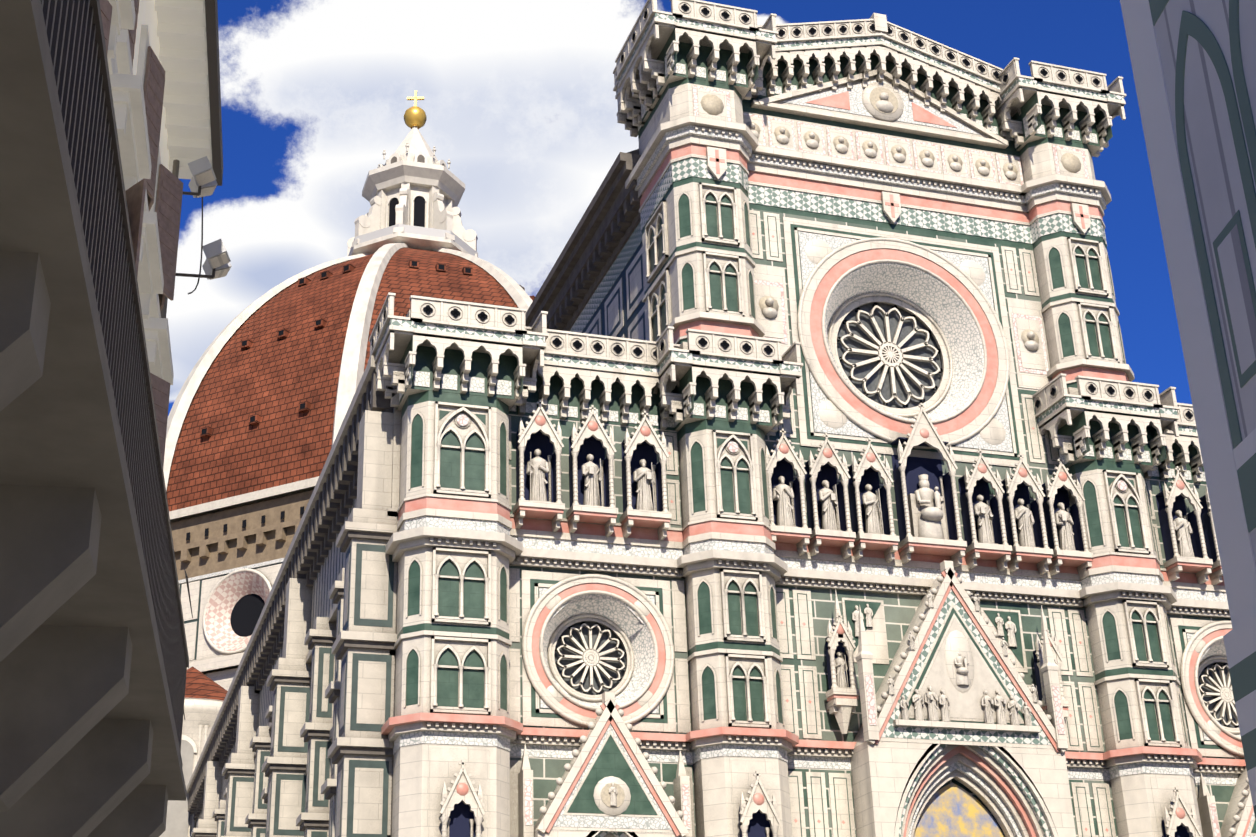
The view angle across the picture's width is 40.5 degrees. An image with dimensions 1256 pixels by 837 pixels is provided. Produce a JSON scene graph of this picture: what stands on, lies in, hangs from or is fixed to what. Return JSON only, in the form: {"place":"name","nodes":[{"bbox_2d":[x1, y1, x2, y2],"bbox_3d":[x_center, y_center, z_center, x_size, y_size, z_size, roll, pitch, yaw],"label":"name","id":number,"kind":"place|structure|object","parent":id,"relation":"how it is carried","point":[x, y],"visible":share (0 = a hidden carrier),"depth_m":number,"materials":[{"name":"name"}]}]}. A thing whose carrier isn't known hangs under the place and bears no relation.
{"place":"outdoors","nodes":[
{"label":"outdoors","id":0,"kind":"place"},
{"bbox_2d":[0,0,231,836],"bbox_3d":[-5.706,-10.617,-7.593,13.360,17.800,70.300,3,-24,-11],"label":"building","id":1,"kind":"structure","parent":0,"point":[110,125],"depth_m":10.59,"materials":[{"name":"paint"}]},
{"bbox_2d":[159,46,671,836],"bbox_3d":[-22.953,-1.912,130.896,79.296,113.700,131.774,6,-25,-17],"label":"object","id":2,"kind":"object","parent":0,"point":[281,468],"visible":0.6,"depth_m":109.36,"materials":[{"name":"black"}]},
{"bbox_2d":[368,0,1245,836],"bbox_3d":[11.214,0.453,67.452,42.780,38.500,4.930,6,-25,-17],"label":"facade","id":3,"kind":"structure","parent":2,"relation":"attached to","point":[880,228],"depth_m":65.15,"materials":[{"name":"white stone"}]},
{"bbox_2d":[440,560,1255,836],"bbox_3d":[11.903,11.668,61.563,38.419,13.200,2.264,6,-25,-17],"label":"gables","id":4,"kind":"object","parent":3,"relation":"attached to","point":[955,697],"visible":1,"depth_m":61.02,"materials":[{"name":"stone"}]},
{"bbox_2d":[512,400,1222,584],"bbox_3d":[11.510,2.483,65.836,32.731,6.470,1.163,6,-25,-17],"label":"niches","id":5,"kind":"object","parent":3,"relation":"attached to","point":[1009,525],"visible":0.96,"depth_m":64.79,"materials":[{"name":"white stone"}]},
{"bbox_2d":[166,0,1191,415],"label":"sky","id":6,"kind":"structure","parent":0,"point":[521,103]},
{"bbox_2d":[1120,0,1255,819],"bbox_3d":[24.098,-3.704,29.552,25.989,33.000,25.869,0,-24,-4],"label":"baptistery","id":7,"kind":"structure","parent":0,"point":[1193,63],"depth_m":31.76,"materials":[{"name":"white marble"},{"name":"green marble"}]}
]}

